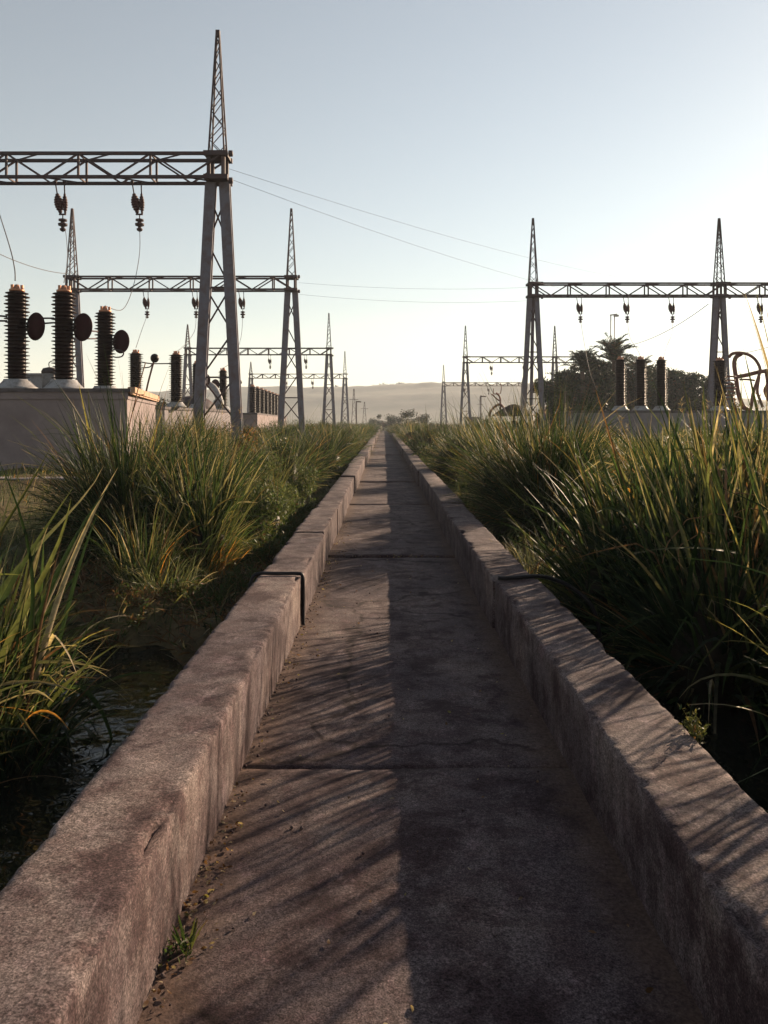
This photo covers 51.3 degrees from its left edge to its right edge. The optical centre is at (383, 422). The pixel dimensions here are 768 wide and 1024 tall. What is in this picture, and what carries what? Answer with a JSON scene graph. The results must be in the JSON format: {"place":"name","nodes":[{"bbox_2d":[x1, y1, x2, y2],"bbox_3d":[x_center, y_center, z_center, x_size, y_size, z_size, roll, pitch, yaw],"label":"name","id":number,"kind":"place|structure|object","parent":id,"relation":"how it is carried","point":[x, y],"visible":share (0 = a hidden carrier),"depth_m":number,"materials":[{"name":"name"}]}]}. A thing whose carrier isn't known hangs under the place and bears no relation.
{"place":"outdoors","nodes":[
{"label":"outdoors","id":0,"kind":"place"},
{"bbox_2d":[0,424,634,665],"bbox_3d":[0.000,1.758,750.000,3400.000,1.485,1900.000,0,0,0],"label":"ground","id":1,"kind":"structure","parent":0,"point":[197,634],"depth_m":7.58,"materials":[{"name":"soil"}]},
{"bbox_2d":[0,629,100,785],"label":"sword leaf clump","id":2,"kind":"object","parent":1,"relation":"on","point":[19,682],"visible":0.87,"depth_m":4.25,"materials":[{"name":"green plant"}]},
{"bbox_2d":[0,388,156,471],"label":"equipment plinth","id":3,"kind":"structure","parent":1,"relation":"on","point":[22,412],"depth_m":18.00,"materials":[{"name":"paint"}]},
{"bbox_2d":[0,284,44,387],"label":"porcelain bushing","id":4,"kind":"object","parent":3,"relation":"on","point":[17,319],"visible":1,"depth_m":18.53,"materials":[{"name":"brown ceramic"}]},
{"bbox_2d":[26,373,41,387],"bbox_3d":[-9.000,-1.015,21.000,0.900,0.510,0.600,0,0,0],"label":"control box","id":5,"kind":"object","parent":3,"relation":"on","point":[35,379],"visible":0.29,"depth_m":20.75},
{"bbox_2d":[41,360,54,387],"bbox_3d":[-7.998,-1.118,19.183,0.442,0.733,0.387,0,0,38],"label":"tank","id":6,"kind":"object","parent":3,"relation":"on","point":[47,373],"visible":0.57,"depth_m":19.04,"materials":[{"name":"grey metal"}]},
{"bbox_2d":[43,285,92,387],"bbox_3d":[-7.418,-1.982,18.779,1.095,2.460,0.920,0,0,-19],"label":"porcelain bushing","id":7,"kind":"object","parent":3,"relation":"on","point":[66,327],"visible":0.99,"depth_m":18.58,"materials":[{"name":"ceramic"}]},
{"bbox_2d":[93,306,129,387],"bbox_3d":[-7.657,-1.992,22.229,1.095,2.460,0.920,0,0,-19],"label":"porcelain bushing","id":8,"kind":"object","parent":3,"relation":"on","point":[120,340],"visible":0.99,"depth_m":22.03,"materials":[{"name":"ceramic"}]},
{"bbox_2d":[128,387,158,401],"bbox_3d":[-6.325,-0.710,21.249,0.160,0.170,6.625,0,0,-11],"label":"slab","id":9,"kind":"object","parent":3,"relation":"attached to","point":[151,396],"visible":0.93,"depth_m":20.22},
{"bbox_2d":[145,354,158,390],"bbox_3d":[-7.598,-1.185,26.000,0.570,2.089,0.280,0,0,0],"label":"stalk lamp","id":10,"kind":"object","parent":3,"relation":"on","point":[154,358],"visible":0.78,"depth_m":25.97,"materials":[{"name":"black metal"}]},
{"bbox_2d":[45,382,184,488],"bbox_3d":[-3.436,0.610,10.553,1.723,2.211,1.887,0,0,0],"label":"sword leaf clump","id":11,"kind":"object","parent":1,"relation":"on","point":[151,441],"visible":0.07,"depth_m":10.25,"materials":[{"name":"green plant"}]},
{"bbox_2d":[0,30,243,442],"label":"lattice gantry","id":12,"kind":"object","parent":1,"relation":"on","point":[223,180],"visible":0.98,"depth_m":27.45,"materials":[{"name":"metal"}]},
{"bbox_2d":[53,181,67,231],"bbox_3d":[-11.158,-7.452,27.600,0.496,1.765,0.320,0,0,0],"label":"insulator string","id":13,"kind":"object","parent":12,"relation":"hanging from","point":[60,204],"visible":1,"depth_m":27.54,"materials":[{"name":"ceramic"}]},
{"bbox_2d":[130,181,144,231],"bbox_3d":[-8.508,-7.452,27.600,0.496,1.765,0.320,0,0,0],"label":"insulator string","id":14,"kind":"object","parent":12,"relation":"hanging from","point":[137,204],"visible":1,"depth_m":27.54,"materials":[{"name":"ceramic"}]},
{"bbox_2d":[231,169,709,286],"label":"overhead wire","id":15,"kind":"object","parent":12,"relation":"attached to","point":[417,227],"visible":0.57,"depth_m":36.33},
{"bbox_2d":[234,180,750,308],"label":"overhead wire","id":16,"kind":"object","parent":12,"relation":"attached to","point":[434,251],"visible":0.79,"depth_m":36.75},
{"bbox_2d":[67,494,218,595],"bbox_3d":[-2.416,1.257,8.085,1.642,1.143,1.583,0,0,0],"label":"grass tuft","id":17,"kind":"object","parent":1,"relation":"on","point":[149,572],"visible":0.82,"depth_m":7.98,"materials":[{"name":"plant"}]},
{"bbox_2d":[91,569,248,647],"bbox_3d":[-1.920,1.752,7.710,1.817,0.570,1.122,0,0,-29],"label":"weed patch","id":18,"kind":"object","parent":1,"relation":"on","point":[192,588],"visible":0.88,"depth_m":7.43,"materials":[{"name":"green plant"}]},
{"bbox_2d":[63,208,304,435],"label":"lattice gantry","id":19,"kind":"object","parent":1,"relation":"on","point":[288,290],"visible":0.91,"depth_m":50.45,"materials":[{"name":"metal"}]},
{"bbox_2d":[238,290,244,317],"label":"insulator string","id":20,"kind":"object","parent":19,"relation":"hanging from","point":[241,303],"visible":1,"depth_m":50.53,"materials":[{"name":"ceramic"}]},
{"bbox_2d":[0,429,379,1023],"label":"concrete parapet","id":21,"kind":"structure","parent":1,"relation":"on","point":[94,892],"depth_m":2.52,"materials":[{"name":"concrete"}]},
{"bbox_2d":[248,571,304,625],"bbox_3d":[-0.878,1.642,6.323,0.512,0.918,0.073,0,0,0],"label":"black cable","id":22,"kind":"object","parent":21,"relation":"attached to","point":[254,575],"visible":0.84,"depth_m":6.33,"materials":[{"name":"rubber"}]},
{"bbox_2d":[106,400,276,473],"bbox_3d":[-3.776,0.811,15.986,3.962,2.689,3.123,0,0,-36],"label":"grass clump","id":23,"kind":"object","parent":1,"relation":"on","point":[197,439],"visible":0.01,"depth_m":15.85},
{"bbox_2d":[143,407,241,480],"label":"seed head stalks","id":24,"kind":"object","parent":1,"relation":"on","point":[197,435],"visible":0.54,"depth_m":11.23,"materials":[{"name":"beige plant"}]},
{"bbox_2d":[155,407,230,437],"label":"equipment plinth","id":25,"kind":"structure","parent":1,"relation":"on","point":[226,414],"depth_m":38.23,"materials":[{"name":"concrete"}]},
{"bbox_2d":[128,349,142,388],"bbox_3d":[-11.050,-1.960,35.600,0.920,2.560,0.920,0,0,0],"label":"porcelain bushing","id":26,"kind":"object","parent":25,"relation":"on","point":[135,369],"visible":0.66,"depth_m":35.39,"materials":[{"name":"brown ceramic"}]},
{"bbox_2d":[166,351,186,406],"bbox_3d":[-9.430,-1.960,36.300,0.920,2.560,0.920,0,0,0],"label":"porcelain bushing","id":27,"kind":"object","parent":25,"relation":"on","point":[176,376],"visible":0.96,"depth_m":36.10,"materials":[{"name":"brown ceramic"}]},
{"bbox_2d":[181,396,215,408],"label":"domed tank","id":28,"kind":"object","parent":25,"relation":"on","point":[187,399],"visible":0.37,"depth_m":42.74,"materials":[{"name":"metal"}]},
{"bbox_2d":[189,361,209,407],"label":"porcelain bushing","id":29,"kind":"object","parent":25,"relation":"on","point":[193,376],"visible":0.28,"depth_m":40.62,"materials":[{"name":"ceramic"}]},
{"bbox_2d":[207,381,223,407],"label":"valve body","id":30,"kind":"object","parent":25,"relation":"on","point":[214,388],"visible":0.57,"depth_m":44.84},
{"bbox_2d":[212,368,229,409],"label":"porcelain bushing","id":31,"kind":"object","parent":25,"relation":"on","point":[222,384],"visible":0.66,"depth_m":45.84,"materials":[{"name":"ceramic"}]},
{"bbox_2d":[110,415,294,580],"bbox_3d":[-2.108,0.970,9.341,2.123,2.196,2.079,0,0,-25],"label":"sword leaf clump","id":32,"kind":"object","parent":1,"relation":"on","point":[198,536],"visible":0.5,"depth_m":9.11,"materials":[{"name":"green plant"}]},
{"bbox_2d":[156,395,294,523],"bbox_3d":[-3.124,0.798,12.441,3.813,2.834,2.764,0,0,0],"label":"grass clump","id":33,"kind":"object","parent":1,"relation":"on","point":[230,477],"visible":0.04,"depth_m":12.32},
{"bbox_2d":[192,498,266,581],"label":"grass tuft","id":34,"kind":"object","parent":1,"relation":"on","point":[214,558],"visible":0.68,"depth_m":8.76,"materials":[{"name":"plant"}]},
{"bbox_2d":[215,560,271,594],"bbox_3d":[-1.326,1.977,8.316,0.919,1.047,0.896,0,0,0],"label":"weed patch","id":35,"kind":"object","parent":1,"relation":"on","point":[235,569],"visible":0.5,"depth_m":8.19,"materials":[{"name":"green plant"}]},
{"bbox_2d":[182,313,335,426],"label":"lattice gantry","id":36,"kind":"object","parent":1,"relation":"on","point":[189,364],"visible":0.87,"depth_m":98.85,"materials":[{"name":"metal"}]},
{"bbox_2d":[234,530,287,569],"bbox_3d":[-1.486,1.497,9.279,1.121,0.528,0.995,0,0,-38],"label":"weed patch","id":37,"kind":"object","parent":1,"relation":"on","point":[275,546],"visible":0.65,"depth_m":9.17,"materials":[{"name":"green plant"}]},
{"bbox_2d":[218,426,307,510],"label":"leafy bush","id":38,"kind":"object","parent":1,"relation":"on","point":[284,489],"visible":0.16,"depth_m":13.48,"materials":[{"name":"leaves"},{"name":"stems"}]},
{"bbox_2d":[243,413,286,428],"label":"equipment plinth","id":39,"kind":"structure","parent":1,"relation":"on","point":[248,421],"depth_m":60.91,"materials":[{"name":"paint"}]},
{"bbox_2d":[248,384,256,412],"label":"porcelain bushing","id":40,"kind":"object","parent":39,"relation":"on","point":[252,389],"visible":0.98,"depth_m":65.77,"materials":[{"name":"brown ceramic"}]},
{"bbox_2d":[256,386,261,412],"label":"porcelain bushing","id":41,"kind":"object","parent":39,"relation":"on","point":[258,399],"visible":0.66,"depth_m":69.03,"materials":[{"name":"brown ceramic"}]},
{"bbox_2d":[153,402,383,479],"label":"bank grass","id":42,"kind":"structure","parent":1,"relation":"on","point":[357,437],"depth_m":28.73,"materials":[{"name":"plant"}]},
{"bbox_2d":[234,456,312,540],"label":"leafy bush","id":43,"kind":"object","parent":1,"relation":"on","point":[272,501],"visible":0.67,"depth_m":11.24,"materials":[{"name":"green leaves"},{"name":"leafy foliage"}]},
{"bbox_2d":[253,516,298,539],"bbox_3d":[-1.272,1.871,10.584,1.094,1.268,1.100,0,0,0],"label":"weed patch","id":44,"kind":"object","parent":1,"relation":"on","point":[270,527],"visible":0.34,"depth_m":10.67,"materials":[{"name":"green plant"}]},
{"bbox_2d":[207,410,349,494],"bbox_3d":[-2.736,0.894,19.952,4.088,2.737,2.951,0,0,0],"label":"grass clump","id":45,"kind":"object","parent":1,"relation":"on","point":[317,463],"visible":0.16,"depth_m":19.73,"materials":[{"name":"plant"}]},
{"bbox_2d":[233,411,340,503],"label":"grass clump","id":46,"kind":"object","parent":1,"relation":"on","point":[304,484],"visible":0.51,"depth_m":16.60,"materials":[{"name":"plant"}]},
{"bbox_2d":[262,494,318,554],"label":"leafy bush","id":47,"kind":"object","parent":1,"relation":"on","point":[302,508],"visible":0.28,"depth_m":13.11,"materials":[{"name":"green plant"}]},
{"bbox_2d":[282,508,309,537],"bbox_3d":[-1.339,1.888,12.216,1.222,1.227,1.181,0,0,0],"label":"weed patch","id":48,"kind":"object","parent":1,"relation":"on","point":[300,519],"visible":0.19,"depth_m":12.09,"materials":[{"name":"green plant"}]},
{"bbox_2d":[247,352,348,423],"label":"lattice gantry","id":49,"kind":"object","parent":1,"relation":"on","point":[250,382],"visible":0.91,"depth_m":151.85,"materials":[{"name":"metal"}]},
{"bbox_2d":[369,413,395,430],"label":"round bush","id":50,"kind":"object","parent":1,"relation":"on","point":[393,420],"visible":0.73,"depth_m":164.91,"materials":[{"name":"green plant"}]},
{"bbox_2d":[396,409,417,424],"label":"round bush","id":51,"kind":"object","parent":1,"relation":"on","point":[407,414],"visible":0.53,"depth_m":139.37,"materials":[{"name":"green plant"}]},
{"bbox_2d":[133,421,766,466],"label":"yard grass","id":52,"kind":"structure","parent":1,"relation":"on","point":[688,435],"depth_m":25.82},
{"bbox_2d":[415,395,518,487],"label":"grass clump","id":53,"kind":"object","parent":1,"relation":"on","point":[443,469],"visible":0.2,"depth_m":20.66,"materials":[{"name":"plant"}]},
{"bbox_2d":[447,477,489,517],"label":"leafy bush","id":54,"kind":"object","parent":1,"relation":"on","point":[462,499],"visible":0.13,"depth_m":13.60,"materials":[{"name":"green plant"}]},
{"bbox_2d":[440,365,526,423],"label":"lattice gantry","id":55,"kind":"object","parent":1,"relation":"on","point":[444,398],"visible":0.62,"depth_m":183.85,"materials":[{"name":"metal"}]},
{"bbox_2d":[428,379,567,496],"bbox_3d":[2.412,0.698,15.055,3.301,3.342,3.321,0,0,0],"label":"grass clump","id":56,"kind":"object","parent":1,"relation":"on","point":[473,459],"visible":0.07,"depth_m":15.25,"materials":[{"name":"plant"}]},
{"bbox_2d":[384,407,634,480],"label":"bank grass","id":57,"kind":"structure","parent":1,"relation":"on","point":[410,434],"depth_m":36.02,"materials":[{"name":"plant"}]},
{"bbox_2d":[493,404,535,430],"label":"shelter","id":58,"kind":"object","parent":1,"relation":"on","point":[506,409],"visible":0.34,"depth_m":55.25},
{"bbox_2d":[488,383,503,419],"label":"pipe frame","id":59,"kind":"object","parent":58,"relation":"attached to","point":[500,405],"visible":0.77,"depth_m":56.95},
{"bbox_2d":[459,326,597,425],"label":"lattice gantry","id":60,"kind":"object","parent":1,"relation":"on","point":[553,356],"visible":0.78,"depth_m":111.85,"materials":[{"name":"metal"}]},
{"bbox_2d":[425,360,652,551],"bbox_3d":[2.445,0.654,11.772,3.760,3.369,3.663,0,0,0],"label":"sedge mound","id":61,"kind":"object","parent":1,"relation":"on","point":[501,498],"visible":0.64,"depth_m":11.33,"materials":[{"name":"green plant"}]},
{"bbox_2d":[452,411,626,492],"bbox_3d":[3.668,0.836,18.535,4.176,2.396,3.034,0,0,0],"label":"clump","id":62,"kind":"object","parent":1,"relation":"on","point":[556,448],"depth_m":18.44,"materials":[{"name":"green plant"}]},
{"bbox_2d":[503,519,592,596],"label":"grass tuft","id":63,"kind":"object","parent":1,"relation":"on","point":[528,569],"visible":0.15,"depth_m":8.63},
{"bbox_2d":[532,397,570,429],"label":"broadleaf tree","id":64,"kind":"object","parent":1,"relation":"on","point":[551,402],"visible":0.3,"depth_m":69.70,"materials":[{"name":"green plant"}]},
{"bbox_2d":[545,369,589,410],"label":"palm tree","id":65,"kind":"object","parent":1,"relation":"on","point":[563,382],"visible":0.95,"depth_m":67.69,"materials":[{"name":"green plant"}]},
{"bbox_2d":[533,369,611,425],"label":"broadleaf tree","id":66,"kind":"object","parent":1,"relation":"on","point":[558,374],"visible":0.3,"depth_m":71.95,"materials":[{"name":"green plant"}]},
{"bbox_2d":[389,432,767,1023],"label":"concrete parapet","id":67,"kind":"structure","parent":1,"relation":"on","point":[681,815],"depth_m":2.83,"materials":[{"name":"concrete"}]},
{"bbox_2d":[498,574,603,647],"bbox_3d":[1.312,1.591,6.263,0.907,0.823,0.121,0,0,-11],"label":"black cable","id":68,"kind":"object","parent":67,"relation":"on","point":[568,585],"visible":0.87,"depth_m":6.28,"materials":[{"name":"rubber"}]},
{"bbox_2d":[678,703,710,744],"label":"weed","id":69,"kind":"object","parent":67,"relation":"on","point":[694,727],"visible":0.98,"depth_m":3.10,"materials":[{"name":"green plant"}]},
{"bbox_2d":[532,405,631,486],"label":"seed head stalks","id":70,"kind":"object","parent":1,"relation":"on","point":[585,437],"visible":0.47,"depth_m":12.50,"materials":[{"name":"beige plant"}]},
{"bbox_2d":[558,346,610,406],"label":"palm tree","id":71,"kind":"object","parent":1,"relation":"on","point":[580,357],"visible":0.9,"depth_m":69.51,"materials":[{"name":"green plant"}]},
{"bbox_2d":[569,368,615,410],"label":"broadleaf tree","id":72,"kind":"object","parent":1,"relation":"on","point":[609,388],"visible":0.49,"depth_m":69.35,"materials":[{"name":"green plant"}]},
{"bbox_2d":[584,360,626,405],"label":"broadleaf tree","id":73,"kind":"object","parent":1,"relation":"on","point":[608,364],"visible":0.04,"depth_m":73.76,"materials":[{"name":"green plant"}]},
{"bbox_2d":[588,332,639,405],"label":"palm tree","id":74,"kind":"object","parent":1,"relation":"on","point":[614,350],"visible":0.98,"depth_m":71.75,"materials":[{"name":"green plant"}]},
{"bbox_2d":[598,352,635,371],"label":"palm tree","id":75,"kind":"object","parent":1,"relation":"on","point":[629,357],"visible":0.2,"depth_m":75.59,"materials":[{"name":"green plant"}]},
{"bbox_2d":[625,355,655,371],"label":"palm tree","id":76,"kind":"object","parent":1,"relation":"on","point":[649,367],"visible":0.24,"depth_m":76.57,"materials":[{"name":"green plant"}]},
{"bbox_2d":[625,367,656,410],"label":"broadleaf tree","id":77,"kind":"object","parent":1,"relation":"on","point":[630,386],"visible":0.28,"depth_m":74.76,"materials":[{"name":"green plant"}]},
{"bbox_2d":[520,218,767,430],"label":"lattice gantry","id":78,"kind":"object","parent":1,"relation":"on","point":[719,310],"visible":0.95,"depth_m":52.85,"materials":[{"name":"metal"}]},
{"bbox_2d":[631,370,671,409],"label":"broadleaf tree","id":79,"kind":"object","parent":1,"relation":"on","point":[654,393],"visible":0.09,"depth_m":77.36,"materials":[{"name":"green plant"}]},
{"bbox_2d":[560,411,767,442],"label":"equipment plinth","id":80,"kind":"structure","parent":1,"relation":"on","point":[652,421],"depth_m":41.00,"materials":[{"name":"concrete"}]},
{"bbox_2d":[611,356,628,410],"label":"porcelain bushing","id":81,"kind":"object","parent":80,"relation":"on","point":[620,377],"visible":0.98,"depth_m":41.80,"materials":[{"name":"brown ceramic"}]},
{"bbox_2d":[632,356,649,410],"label":"porcelain bushing","id":82,"kind":"object","parent":80,"relation":"on","point":[640,384],"visible":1,"depth_m":41.79,"materials":[{"name":"brown ceramic"}]},
{"bbox_2d":[652,356,669,410],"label":"porcelain bushing","id":83,"kind":"object","parent":80,"relation":"on","point":[661,372],"visible":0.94,"depth_m":42.00,"materials":[{"name":"brown ceramic"}]},
{"bbox_2d":[709,357,728,410],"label":"porcelain bushing","id":84,"kind":"object","parent":80,"relation":"on","point":[719,364],"visible":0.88,"depth_m":41.77,"materials":[{"name":"brown ceramic"}]},
{"bbox_2d":[725,351,767,410],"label":"pipe frame","id":85,"kind":"object","parent":80,"relation":"on","point":[759,371],"visible":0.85,"depth_m":43.20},
{"bbox_2d":[647,364,687,410],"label":"broadleaf tree","id":86,"kind":"object","parent":1,"relation":"on","point":[673,377],"visible":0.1,"depth_m":78.68,"materials":[{"name":"green plant"}]},
{"bbox_2d":[649,378,699,410],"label":"broadleaf tree","id":87,"kind":"object","parent":1,"relation":"on","point":[678,390],"visible":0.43,"depth_m":78.33,"materials":[{"name":"green plant"}]},
{"bbox_2d":[582,385,767,513],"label":"grass clump","id":88,"kind":"object","parent":1,"relation":"on","point":[754,445],"visible":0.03,"depth_m":13.08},
{"bbox_2d":[597,363,767,709],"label":"reed clump","id":89,"kind":"object","parent":1,"relation":"on","point":[711,520],"visible":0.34,"depth_m":5.91,"materials":[{"name":"green plant"}]},
{"bbox_2d":[666,367,707,410],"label":"broadleaf tree","id":90,"kind":"object","parent":1,"relation":"on","point":[694,377],"visible":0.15,"depth_m":80.48,"materials":[{"name":"green plant"}]},
{"bbox_2d":[668,446,767,811],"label":"reed clump","id":91,"kind":"object","parent":1,"relation":"on","point":[747,677],"visible":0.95,"depth_m":4.47,"materials":[{"name":"green plant"}]},
{"bbox_2d":[693,375,742,410],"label":"broadleaf tree","id":92,"kind":"object","parent":1,"relation":"on","point":[699,404],"visible":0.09,"depth_m":81.53,"materials":[{"name":"green plant"}]},
{"bbox_2d":[678,392,767,483],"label":"seed head stalks","id":93,"kind":"object","parent":1,"relation":"on","point":[721,434],"visible":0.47,"depth_m":8.67,"materials":[{"name":"beige plant"}]},
{"bbox_2d":[682,486,767,758],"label":"reed clump","id":94,"kind":"object","parent":1,"relation":"on","point":[741,621],"visible":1,"depth_m":4.75,"materials":[{"name":"green plant"}]},
{"bbox_2d":[731,280,767,477],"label":"reed clump","id":95,"kind":"object","parent":1,"relation":"on","point":[752,388],"visible":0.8,"depth_m":8.93,"materials":[{"name":"green plant"}]},
{"bbox_2d":[0,602,767,890],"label":"water","id":96,"kind":"structure","parent":0,"point":[730,750],"depth_m":4.83,"materials":[{"name":"black liquid"}]},
{"bbox_2d":[0,447,169,794],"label":"sword leaf clump","id":97,"kind":"object","parent":96,"relation":"in","point":[40,662],"visible":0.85,"depth_m":4.80,"materials":[{"name":"green plant"}]},
{"bbox_2d":[1,343,293,569],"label":"sedge mound","id":98,"kind":"object","parent":96,"relation":"in","point":[120,489],"visible":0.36,"depth_m":9.44,"materials":[{"name":"green plant"}]},
{"bbox_2d":[491,372,767,755],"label":"reed clump","id":99,"kind":"object","parent":96,"relation":"in","point":[620,587],"visible":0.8,"depth_m":6.14,"materials":[{"name":"green plant"}]},
{"bbox_2d":[612,399,766,497],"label":"sword leaf clump","id":100,"kind":"object","parent":96,"relation":"in","point":[646,457],"visible":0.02,"depth_m":10.47,"materials":[{"name":"green plant"}]},
{"bbox_2d":[662,469,766,591],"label":"dead stems","id":101,"kind":"object","parent":96,"relation":"in","point":[725,487],"visible":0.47,"depth_m":5.84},
{"bbox_2d":[0,0,767,399],"label":"sky","id":102,"kind":"structure","parent":0,"point":[625,130],"materials":[{"name":"blue"}]},
{"bbox_2d":[137,431,706,1023],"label":"walkway","id":103,"kind":"structure","parent":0,"point":[429,947],"depth_m":3.01,"materials":[{"name":"concrete"}]},
{"bbox_2d":[162,915,206,962],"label":"weed","id":104,"kind":"object","parent":103,"relation":"on","point":[191,940],"visible":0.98,"depth_m":2.41,"materials":[{"name":"green plant"}]},
{"bbox_2d":[153,539,590,1005],"bbox_3d":[0.069,1.591,6.486,1.450,0.013,8.975,0,0,0],"label":"grit","id":105,"kind":"object","parent":103,"relation":"on","point":[162,975],"visible":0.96,"depth_m":3.81,"materials":[{"name":"gravel"}]},
{"bbox_2d":[143,520,652,1023],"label":"leaf litter","id":106,"kind":"object","parent":103,"relation":"on","point":[187,962],"visible":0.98,"depth_m":2.76,"materials":[{"name":"brown plant"}]},
{"bbox_2d":[147,382,767,423],"bbox_3d":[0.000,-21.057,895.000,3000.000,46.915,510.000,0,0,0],"label":"hill","id":107,"kind":"structure","parent":0,"point":[395,399],"depth_m":773.42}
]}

